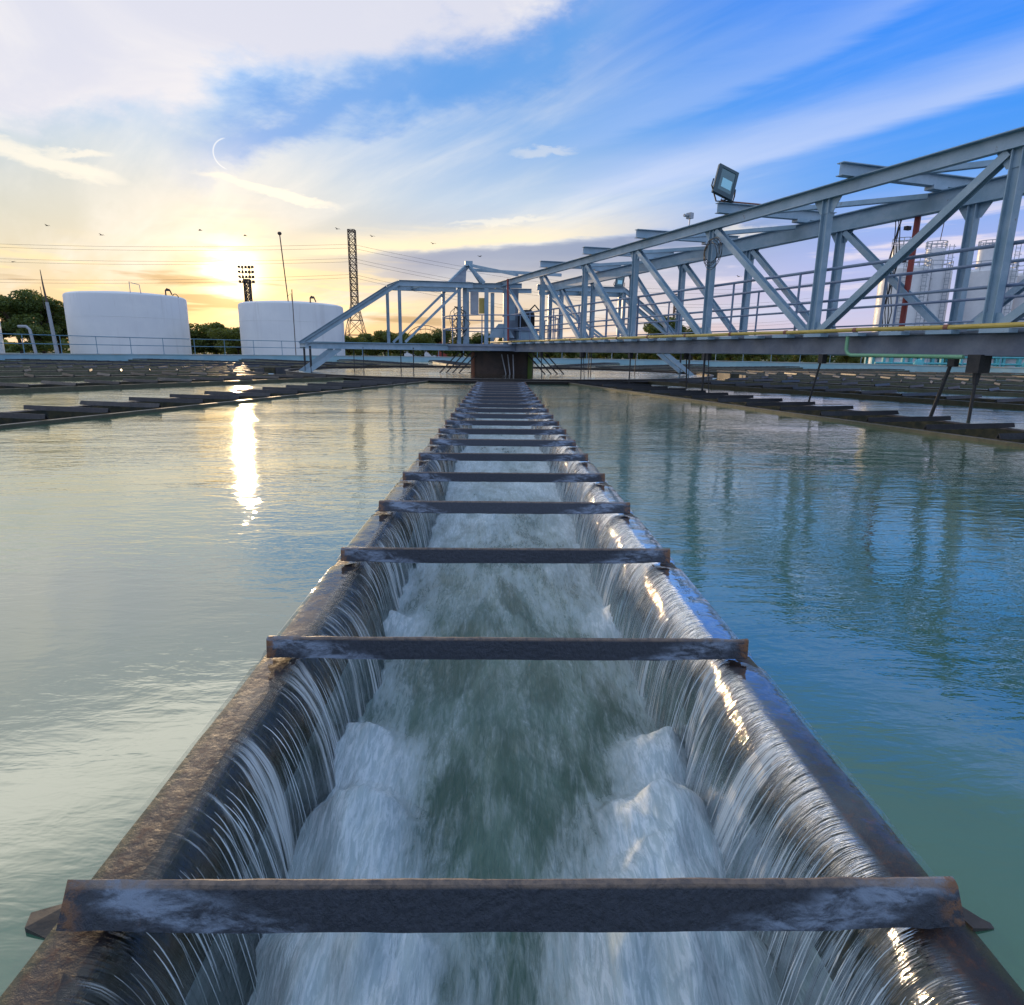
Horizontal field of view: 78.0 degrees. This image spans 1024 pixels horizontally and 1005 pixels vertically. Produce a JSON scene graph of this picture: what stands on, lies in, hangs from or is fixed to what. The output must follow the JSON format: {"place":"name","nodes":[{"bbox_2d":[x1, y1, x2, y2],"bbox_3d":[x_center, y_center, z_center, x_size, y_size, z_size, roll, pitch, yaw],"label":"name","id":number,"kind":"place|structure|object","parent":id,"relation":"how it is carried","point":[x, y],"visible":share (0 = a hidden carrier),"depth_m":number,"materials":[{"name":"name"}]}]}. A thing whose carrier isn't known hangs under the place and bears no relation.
{"place":"outdoors","nodes":[
{"label":"outdoors","id":0,"kind":"place"},
{"bbox_2d":[5,348,863,363],"bbox_3d":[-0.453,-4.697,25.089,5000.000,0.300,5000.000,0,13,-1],"label":"ground","id":1,"kind":"structure","parent":0,"point":[49,352],"depth_m":161.82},
{"bbox_2d":[0,323,4,352],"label":"storage tank","id":2,"kind":"object","parent":1,"relation":"on","point":[2,348],"visible":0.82,"depth_m":52.25,"materials":[{"name":"white metal"}]},
{"bbox_2d":[0,294,23,338],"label":"broadleaf tree","id":3,"kind":"object","parent":1,"relation":"on","point":[8,335],"visible":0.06,"depth_m":71.03,"materials":[{"name":"green plant"}]},
{"bbox_2d":[17,325,36,352],"bbox_3d":[-33.757,-11.052,44.233,1.099,2.611,0.200,0,13,-1],"label":"bent pipe","id":4,"kind":"object","parent":1,"relation":"on","point":[31,336],"visible":0.84,"depth_m":44.04,"materials":[{"name":"metal"}]},
{"bbox_2d":[0,289,56,352],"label":"broadleaf tree","id":5,"kind":"object","parent":1,"relation":"on","point":[17,306],"visible":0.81,"depth_m":69.49,"materials":[{"name":"green plant"}]},
{"bbox_2d":[10,324,53,352],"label":"round tree","id":6,"kind":"object","parent":1,"relation":"on","point":[44,337],"visible":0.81,"depth_m":66.39,"materials":[{"name":"green plant"}]},
{"bbox_2d":[2,288,66,352],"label":"broadleaf tree","id":7,"kind":"object","parent":1,"relation":"on","point":[54,306],"visible":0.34,"depth_m":72.55,"materials":[{"name":"green plant"}]},
{"bbox_2d":[40,270,59,353],"bbox_3d":[-34.788,-13.977,47.632,0.669,6.709,0.300,0,13,-1],"label":"concrete mast","id":8,"kind":"object","parent":1,"relation":"on","point":[55,344],"visible":0.88,"depth_m":47.62,"materials":[{"name":"grey concrete"}]},
{"bbox_2d":[42,308,68,352],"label":"broadleaf tree","id":9,"kind":"object","parent":1,"relation":"on","point":[55,314],"visible":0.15,"depth_m":74.84,"materials":[{"name":"green plant"}]},
{"bbox_2d":[62,282,191,353],"bbox_3d":[-36.186,-16.920,59.962,10.024,6.909,10.024,0,13,-1],"label":"storage tank","id":10,"kind":"object","parent":1,"relation":"on","point":[116,316],"visible":0.94,"depth_m":55.91,"materials":[{"name":"white metal"}]},
{"bbox_2d":[190,329,212,353],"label":"bushy tree","id":11,"kind":"object","parent":1,"relation":"on","point":[193,336],"visible":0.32,"depth_m":88.21,"materials":[{"name":"green plant"}]},
{"bbox_2d":[193,337,218,353],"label":"round tree","id":12,"kind":"object","parent":1,"relation":"on","point":[201,351],"visible":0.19,"depth_m":89.93,"materials":[{"name":"green plant"}]},
{"bbox_2d":[189,322,234,353],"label":"bushy tree","id":13,"kind":"object","parent":1,"relation":"on","point":[206,327],"visible":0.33,"depth_m":88.97,"materials":[{"name":"green plant"}]},
{"bbox_2d":[207,327,241,354],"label":"bushy tree","id":14,"kind":"object","parent":1,"relation":"on","point":[232,336],"visible":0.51,"depth_m":83.00,"materials":[{"name":"green plant"}]},
{"bbox_2d":[237,265,254,301],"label":"stadium light mast","id":15,"kind":"object","parent":1,"relation":"on","point":[247,293],"visible":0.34,"depth_m":123.10,"materials":[{"name":"black metal"}]},
{"bbox_2d":[238,296,344,355],"bbox_3d":[-22.165,-17.401,64.121,10.024,6.298,10.024,0,13,-1],"label":"storage tank","id":16,"kind":"object","parent":1,"relation":"on","point":[272,322],"visible":0.73,"depth_m":59.77,"materials":[{"name":"white metal"}]},
{"bbox_2d":[277,232,291,300],"bbox_3d":[-21.026,-21.722,58.597,0.974,6.283,0.380,0,13,-1],"label":"aerial pole","id":17,"kind":"object","parent":16,"relation":"on","point":[279,233],"visible":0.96,"depth_m":58.51,"materials":[{"name":"black metal"}]},
{"bbox_2d":[291,289,295,353],"bbox_3d":[-18.151,-14.556,52.742,0.061,6.100,0.070,0,13,-1],"label":"slim pole","id":18,"kind":"object","parent":1,"relation":"on","point":[293,321],"visible":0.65,"depth_m":52.59,"materials":[{"name":"grey metal"}]},
{"bbox_2d":[344,335,366,355],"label":"bushy tree","id":19,"kind":"object","parent":1,"relation":"on","point":[348,352],"visible":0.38,"depth_m":93.94,"materials":[{"name":"green plant"}]},
{"bbox_2d":[344,229,371,355],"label":"transmission tower","id":20,"kind":"structure","parent":1,"relation":"on","point":[352,231],"depth_m":143.46,"materials":[{"name":"black metal"}]},
{"bbox_2d":[0,278,335,282],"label":"power line","id":21,"kind":"object","parent":20,"relation":"attached to","point":[196,282],"visible":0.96,"depth_m":145.40,"materials":[{"name":"black metal"}]},
{"bbox_2d":[18,262,329,264],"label":"power line","id":22,"kind":"object","parent":20,"relation":"attached to","point":[174,264],"visible":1,"depth_m":144.79,"materials":[{"name":"black metal"}]},
{"bbox_2d":[7,274,351,279],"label":"power line","id":23,"kind":"object","parent":20,"relation":"attached to","point":[191,279],"visible":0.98,"depth_m":144.86,"materials":[{"name":"black metal"}]},
{"bbox_2d":[14,244,345,246],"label":"power line","id":24,"kind":"object","parent":20,"relation":"attached to","point":[231,246],"visible":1,"depth_m":143.83,"materials":[{"name":"black metal"}]},
{"bbox_2d":[25,258,352,260],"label":"power line","id":25,"kind":"object","parent":20,"relation":"attached to","point":[261,260],"visible":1,"depth_m":143.59,"materials":[{"name":"black metal"}]},
{"bbox_2d":[354,248,805,293],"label":"power line","id":26,"kind":"object","parent":20,"relation":"attached to","point":[527,280],"visible":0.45,"depth_m":159.31,"materials":[{"name":"black metal"}]},
{"bbox_2d":[353,258,807,304],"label":"power line","id":27,"kind":"object","parent":20,"relation":"attached to","point":[537,292],"visible":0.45,"depth_m":173.11,"materials":[{"name":"black metal"}]},
{"bbox_2d":[357,245,808,289],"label":"power line","id":28,"kind":"object","parent":20,"relation":"attached to","point":[556,280],"visible":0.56,"depth_m":169.24,"materials":[{"name":"black metal"}]},
{"bbox_2d":[360,263,806,307],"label":"power line","id":29,"kind":"object","parent":20,"relation":"attached to","point":[536,295],"visible":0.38,"depth_m":167.34,"materials":[{"name":"black metal"}]},
{"bbox_2d":[351,332,381,353],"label":"round tree","id":30,"kind":"object","parent":1,"relation":"on","point":[369,337],"visible":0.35,"depth_m":98.30,"materials":[{"name":"green plant"}]},
{"bbox_2d":[365,330,402,355],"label":"bushy tree","id":31,"kind":"object","parent":1,"relation":"on","point":[380,336],"visible":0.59,"depth_m":96.92,"materials":[{"name":"green plant"}]},
{"bbox_2d":[386,332,411,355],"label":"round tree","id":32,"kind":"object","parent":1,"relation":"on","point":[403,338],"visible":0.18,"depth_m":99.08,"materials":[{"name":"green plant"}]},
{"bbox_2d":[404,332,437,355],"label":"bushy tree","id":33,"kind":"object","parent":1,"relation":"on","point":[422,338],"visible":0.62,"depth_m":93.40,"materials":[{"name":"green plant"}]},
{"bbox_2d":[404,336,448,356],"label":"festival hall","id":34,"kind":"structure","parent":1,"relation":"on","point":[425,354],"depth_m":114.65,"materials":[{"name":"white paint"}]},
{"bbox_2d":[425,328,459,356],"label":"round tree","id":35,"kind":"object","parent":1,"relation":"on","point":[437,334],"visible":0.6,"depth_m":95.17,"materials":[{"name":"green plant"}]},
{"bbox_2d":[446,337,470,356],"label":"bushy tree","id":36,"kind":"object","parent":1,"relation":"on","point":[452,354],"visible":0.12,"depth_m":99.32,"materials":[{"name":"green plant"}]},
{"bbox_2d":[3,338,944,362],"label":"woodland","id":37,"kind":"object","parent":1,"relation":"on","point":[66,347],"visible":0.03,"depth_m":154.09,"materials":[{"name":"green plant"}]},
{"bbox_2d":[465,332,495,354],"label":"round tree","id":38,"kind":"object","parent":1,"relation":"on","point":[476,339],"visible":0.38,"depth_m":95.91,"materials":[{"name":"green plant"}]},
{"bbox_2d":[533,341,549,357],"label":"round tree","id":39,"kind":"object","parent":1,"relation":"on","point":[544,354],"visible":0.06,"depth_m":90.77,"materials":[{"name":"green plant"}]},
{"bbox_2d":[546,338,575,357],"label":"bushy tree","id":40,"kind":"object","parent":1,"relation":"on","point":[556,354],"visible":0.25,"depth_m":90.73,"materials":[{"name":"green plant"}]},
{"bbox_2d":[568,352,597,357],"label":"round tree","id":41,"kind":"object","parent":1,"relation":"on","point":[594,355],"visible":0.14,"depth_m":90.55,"materials":[{"name":"green plant"}]},
{"bbox_2d":[593,353,620,358],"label":"bushy tree","id":42,"kind":"object","parent":1,"relation":"on","point":[602,355],"visible":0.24,"depth_m":95.08,"materials":[{"name":"green plant"}]},
{"bbox_2d":[614,353,640,358],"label":"round tree","id":43,"kind":"object","parent":1,"relation":"on","point":[619,355],"visible":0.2,"depth_m":92.58,"materials":[{"name":"green plant"}]},
{"bbox_2d":[633,353,657,359],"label":"bushy tree","id":44,"kind":"object","parent":1,"relation":"on","point":[646,356],"visible":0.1,"depth_m":95.04,"materials":[{"name":"green plant"}]},
{"bbox_2d":[642,316,686,359],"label":"round tree","id":45,"kind":"object","parent":1,"relation":"on","point":[649,328],"visible":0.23,"depth_m":80.45,"materials":[{"name":"green plant"}]},
{"bbox_2d":[651,353,683,358],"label":"round tree","id":46,"kind":"object","parent":1,"relation":"on","point":[654,355],"visible":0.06,"depth_m":92.97,"materials":[{"name":"green plant"}]},
{"bbox_2d":[670,326,701,359],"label":"round tree","id":47,"kind":"object","parent":1,"relation":"on","point":[688,330],"visible":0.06,"depth_m":85.15,"materials":[{"name":"green plant"}]},
{"bbox_2d":[674,354,699,359],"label":"bushy tree","id":48,"kind":"object","parent":1,"relation":"on","point":[695,356],"visible":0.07,"depth_m":97.59,"materials":[{"name":"green plant"}]},
{"bbox_2d":[697,354,725,359],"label":"round tree","id":49,"kind":"object","parent":1,"relation":"on","point":[719,357],"visible":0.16,"depth_m":91.74,"materials":[{"name":"green plant"}]},
{"bbox_2d":[717,354,746,360],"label":"bushy tree","id":50,"kind":"object","parent":1,"relation":"on","point":[738,357],"visible":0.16,"depth_m":93.83,"materials":[{"name":"green plant"}]},
{"bbox_2d":[743,354,767,361],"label":"bushy tree","id":51,"kind":"object","parent":1,"relation":"on","point":[757,357],"visible":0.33,"depth_m":96.82,"materials":[{"name":"green plant"}]},
{"bbox_2d":[767,355,786,361],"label":"round tree","id":52,"kind":"object","parent":1,"relation":"on","point":[781,359],"visible":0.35,"depth_m":100.70,"materials":[{"name":"green plant"}]},
{"bbox_2d":[787,355,812,361],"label":"bushy tree","id":53,"kind":"object","parent":1,"relation":"on","point":[803,357],"visible":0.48,"depth_m":100.09,"materials":[{"name":"green plant"}]},
{"bbox_2d":[814,355,833,361],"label":"round tree","id":54,"kind":"object","parent":1,"relation":"on","point":[828,359],"visible":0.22,"depth_m":101.56,"materials":[{"name":"green plant"}]},
{"bbox_2d":[834,355,859,362],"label":"bushy tree","id":55,"kind":"object","parent":1,"relation":"on","point":[842,358],"visible":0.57,"depth_m":98.74,"materials":[{"name":"green plant"}]},
{"bbox_2d":[864,237,932,364],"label":"silo","id":56,"kind":"object","parent":1,"relation":"on","point":[920,283],"visible":0.37,"depth_m":79.97,"materials":[{"name":"white paint"}]},
{"bbox_2d":[915,240,955,362],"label":"silo","id":57,"kind":"object","parent":1,"relation":"on","point":[940,280],"visible":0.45,"depth_m":82.53,"materials":[{"name":"white paint"}]},
{"bbox_2d":[874,357,1023,366],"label":"teal pipe rack","id":58,"kind":"object","parent":1,"relation":"on","point":[920,361],"visible":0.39,"depth_m":71.01,"materials":[{"name":"metal"}]},
{"bbox_2d":[944,239,1021,366],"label":"silo","id":59,"kind":"object","parent":1,"relation":"on","point":[979,276],"visible":0.25,"depth_m":80.36,"materials":[{"name":"white paint"}]},
{"bbox_2d":[1005,265,1023,366],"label":"silo","id":60,"kind":"object","parent":1,"relation":"on","point":[1017,302],"visible":0.12,"depth_m":82.11,"materials":[{"name":"white paint"}]},
{"bbox_2d":[0,361,1023,995],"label":"tank water","id":61,"kind":"structure","parent":0,"point":[164,575],"depth_m":2.23,"materials":[{"name":"teal liquid"}]},
{"bbox_2d":[0,0,1023,342],"label":"sky","id":62,"kind":"structure","parent":0,"point":[515,135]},
{"label":"basin floor","id":63,"kind":"structure","parent":0,"visible":0},
{"bbox_2d":[0,353,1023,372],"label":"basin wall","id":64,"kind":"structure","parent":63,"relation":"on","point":[804,365],"depth_m":41.43,"materials":[{"name":"blue paint"}]},
{"bbox_2d":[0,365,253,370],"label":"overflow trough","id":65,"kind":"object","parent":64,"relation":"attached to","point":[83,368],"visible":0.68,"depth_m":21.36,"materials":[{"name":"metal"}]},
{"bbox_2d":[0,368,254,374],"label":"overflow trough","id":66,"kind":"object","parent":64,"relation":"attached to","point":[60,372],"visible":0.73,"depth_m":18.33,"materials":[{"name":"concrete"}]},
{"bbox_2d":[0,362,274,373],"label":"overflow trough","id":67,"kind":"object","parent":64,"relation":"attached to","point":[269,370],"visible":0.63,"depth_m":24.94,"materials":[{"name":"concrete"}]},
{"bbox_2d":[0,371,285,381],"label":"overflow trough","id":68,"kind":"object","parent":64,"relation":"attached to","point":[70,377],"visible":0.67,"depth_m":15.66,"materials":[{"name":"metal"}]},
{"bbox_2d":[0,359,303,367],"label":"overflow trough","id":69,"kind":"object","parent":64,"relation":"attached to","point":[126,362],"visible":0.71,"depth_m":29.52,"materials":[{"name":"concrete"}]},
{"bbox_2d":[0,374,345,393],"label":"overflow trough","id":70,"kind":"object","parent":64,"relation":"attached to","point":[45,386],"visible":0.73,"depth_m":12.84,"materials":[{"name":"metal"}]},
{"bbox_2d":[0,378,428,428],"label":"overflow trough","id":71,"kind":"object","parent":64,"relation":"attached to","point":[32,415],"visible":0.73,"depth_m":8.65,"materials":[{"name":"metal"}]},
{"bbox_2d":[128,358,345,366],"bbox_3d":[-15.398,-7.305,33.978,16.800,0.587,1.247,9,16,31],"label":"overflow trough","id":72,"kind":"object","parent":64,"relation":"attached to","point":[220,361],"visible":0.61,"depth_m":33.58,"materials":[{"name":"metal"}]},
{"bbox_2d":[239,359,387,365],"bbox_3d":[-12.416,-8.102,37.517,1.247,0.587,16.800,-11,18,-42],"label":"overflow trough","id":73,"kind":"object","parent":64,"relation":"attached to","point":[302,361],"visible":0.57,"depth_m":36.37,"materials":[{"name":"metal"}]},
{"bbox_2d":[337,359,431,365],"bbox_3d":[-8.580,-8.677,40.164,1.247,0.587,16.800,-6,15,-27],"label":"overflow trough","id":74,"kind":"object","parent":64,"relation":"attached to","point":[383,362],"visible":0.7,"depth_m":37.68,"materials":[{"name":"metal"}]},
{"bbox_2d":[428,360,470,365],"bbox_3d":[-4.164,-8.988,41.731,1.247,0.587,16.800,-2,14,-12],"label":"overflow trough","id":75,"kind":"object","parent":64,"relation":"attached to","point":[446,362],"visible":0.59,"depth_m":39.35,"materials":[{"name":"metal"}]},
{"bbox_2d":[0,333,1007,366],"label":"wall railing","id":76,"kind":"object","parent":64,"relation":"on","point":[194,346],"depth_m":38.96,"materials":[{"name":"grey metal"}]},
{"bbox_2d":[0,382,1023,1004],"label":"overflow trough","id":77,"kind":"object","parent":64,"relation":"attached to","point":[508,716],"visible":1,"depth_m":1.31,"materials":[{"name":"metal"}]},
{"bbox_2d":[547,362,619,367],"bbox_3d":[5.084,-8.756,41.275,1.247,0.587,16.800,5,14,18],"label":"overflow trough","id":78,"kind":"object","parent":64,"relation":"attached to","point":[585,364],"visible":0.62,"depth_m":38.19,"materials":[{"name":"metal"}]},
{"bbox_2d":[591,364,707,368],"bbox_3d":[9.111,-8.260,39.405,1.247,0.587,16.800,9,16,32],"label":"overflow trough","id":79,"kind":"object","parent":64,"relation":"attached to","point":[631,367],"visible":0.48,"depth_m":36.33,"materials":[{"name":"metal"}]},
{"bbox_2d":[633,366,802,369],"bbox_3d":[12.521,-7.553,36.606,16.800,0.587,1.247,-11,18,-41],"label":"overflow trough","id":80,"kind":"object","parent":64,"relation":"attached to","point":[730,367],"visible":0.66,"depth_m":35.95,"materials":[{"name":"concrete"}]},
{"bbox_2d":[670,369,909,371],"bbox_3d":[15.093,-6.680,33.059,16.800,0.587,1.247,-6,15,-27],"label":"overflow trough","id":81,"kind":"object","parent":64,"relation":"attached to","point":[847,370],"visible":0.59,"depth_m":32.90,"materials":[{"name":"metal"}]},
{"bbox_2d":[568,381,1023,447],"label":"overflow trough","id":82,"kind":"object","parent":64,"relation":"attached to","point":[1006,434],"visible":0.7,"depth_m":8.17,"materials":[{"name":"metal"}]},
{"bbox_2d":[648,379,1023,409],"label":"overflow trough","id":83,"kind":"object","parent":64,"relation":"attached to","point":[964,400],"visible":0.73,"depth_m":12.51,"materials":[{"name":"metal"}]},
{"bbox_2d":[705,370,1023,379],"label":"overflow trough","id":84,"kind":"object","parent":64,"relation":"attached to","point":[890,372],"visible":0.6,"depth_m":28.64,"materials":[{"name":"metal"}]},
{"bbox_2d":[721,378,1023,396],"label":"overflow trough","id":85,"kind":"object","parent":64,"relation":"attached to","point":[996,391],"visible":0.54,"depth_m":15.35,"materials":[{"name":"metal"}]},
{"bbox_2d":[730,372,1023,379],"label":"overflow trough","id":86,"kind":"object","parent":64,"relation":"attached to","point":[917,376],"visible":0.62,"depth_m":24.39,"materials":[{"name":"metal"}]},
{"bbox_2d":[746,376,1023,389],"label":"overflow trough","id":87,"kind":"object","parent":64,"relation":"attached to","point":[931,383],"visible":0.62,"depth_m":18.03,"materials":[{"name":"metal"}]},
{"bbox_2d":[746,374,1023,384],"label":"overflow trough","id":88,"kind":"object","parent":64,"relation":"attached to","point":[958,380],"visible":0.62,"depth_m":21.00,"materials":[{"name":"metal"}]},
{"label":"ring channel water","id":89,"kind":"structure","parent":0,"visible":0},
{"bbox_2d":[254,365,745,387],"bbox_3d":[-0.450,-4.926,25.044,18.575,0.565,18.562,0,13,-1],"label":"ring launder","id":90,"kind":"object","parent":89,"relation":"in","point":[290,371],"visible":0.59,"depth_m":18.37,"materials":[{"name":"concrete"}]},
{"bbox_2d":[293,367,706,378],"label":"tank water","id":91,"kind":"structure","parent":90,"relation":"in","point":[429,372],"depth_m":23.45,"materials":[{"name":"grey liquid"}]},
{"bbox_2d":[439,351,563,373],"bbox_3d":[-0.391,-5.225,24.717,4.966,1.300,2.522,0,13,-1],"label":"drum","id":92,"kind":"object","parent":91,"relation":"in","point":[490,362],"visible":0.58,"depth_m":23.72,"materials":[{"name":"metal"}]},
{"bbox_2d":[443,261,561,350],"bbox_3d":[-0.414,-7.477,24.329,4.680,3.220,4.680,0,13,-1],"label":"bridge hub","id":93,"kind":"object","parent":92,"relation":"on","point":[481,285],"visible":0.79,"depth_m":23.27,"materials":[{"name":"grey paint"}]},
{"bbox_2d":[299,280,472,372],"bbox_3d":[-4.760,-6.425,23.805,6.797,3.540,1.960,-2,14,-10],"label":"side truss","id":94,"kind":"object","parent":93,"relation":"attached to","point":[443,287],"visible":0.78,"depth_m":23.07,"materials":[{"name":"grey metal"}]},
{"bbox_2d":[449,291,483,339],"bbox_3d":[-1.652,-6.945,23.570,1.348,1.759,0.382,-5,14,-23],"label":"switch box","id":95,"kind":"object","parent":93,"relation":"attached to","point":[476,304],"visible":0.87,"depth_m":23.52,"materials":[{"name":"yellow paint"}]},
{"bbox_2d":[537,284,693,374],"bbox_3d":[4.101,-6.671,25.347,7.198,3.540,1.960,-2,14,-10],"label":"side truss","id":96,"kind":"object","parent":93,"relation":"attached to","point":[620,292],"visible":0.43,"depth_m":25.00,"materials":[{"name":"grey metal"}]},
{"bbox_2d":[613,277,624,286],"bbox_3d":[4.184,-8.581,24.645,0.444,0.516,0.205,4,14,12],"label":"floodlight","id":97,"kind":"object","parent":96,"relation":"on","point":[618,282],"visible":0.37,"depth_m":24.58,"materials":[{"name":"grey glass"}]},
{"bbox_2d":[490,126,1023,420],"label":"scraper bridge","id":98,"kind":"structure","parent":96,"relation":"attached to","point":[983,337],"depth_m":10.45,"materials":[{"name":"blue paint"}]},
{"bbox_2d":[502,288,518,340],"bbox_3d":[-0.060,-7.058,24.013,0.550,2.000,0.421,-1,13,-7],"label":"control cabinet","id":99,"kind":"object","parent":98,"relation":"on","point":[513,308],"visible":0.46,"depth_m":23.80,"materials":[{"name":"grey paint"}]},
{"bbox_2d":[514,305,538,340],"bbox_3d":[0.586,-6.685,23.825,0.954,1.476,0.720,-2,14,-12],"label":"drive unit","id":100,"kind":"object","parent":98,"relation":"on","point":[524,333],"visible":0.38,"depth_m":23.59,"materials":[{"name":"blue paint"}]},
{"bbox_2d":[683,212,693,224],"bbox_3d":[3.569,-5.741,12.832,0.190,0.255,0.123,-8,16,-33],"label":"lamp","id":101,"kind":"object","parent":98,"relation":"on","point":[689,215],"visible":1,"depth_m":12.80,"materials":[{"name":"grey metal"}]},
{"bbox_2d":[703,237,721,269],"bbox_3d":[3.839,-4.755,12.094,0.079,0.584,0.587,-4,14,-20],"label":"cable coil","id":102,"kind":"object","parent":98,"relation":"hanging from","point":[709,243],"visible":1,"depth_m":12.06,"materials":[{"name":"black rubber"}]},
{"bbox_2d":[711,163,738,202],"bbox_3d":[3.873,-5.844,11.593,0.590,0.664,0.296,-2,14,-13],"label":"floodlight","id":103,"kind":"object","parent":98,"relation":"on","point":[723,185],"visible":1,"depth_m":11.52,"materials":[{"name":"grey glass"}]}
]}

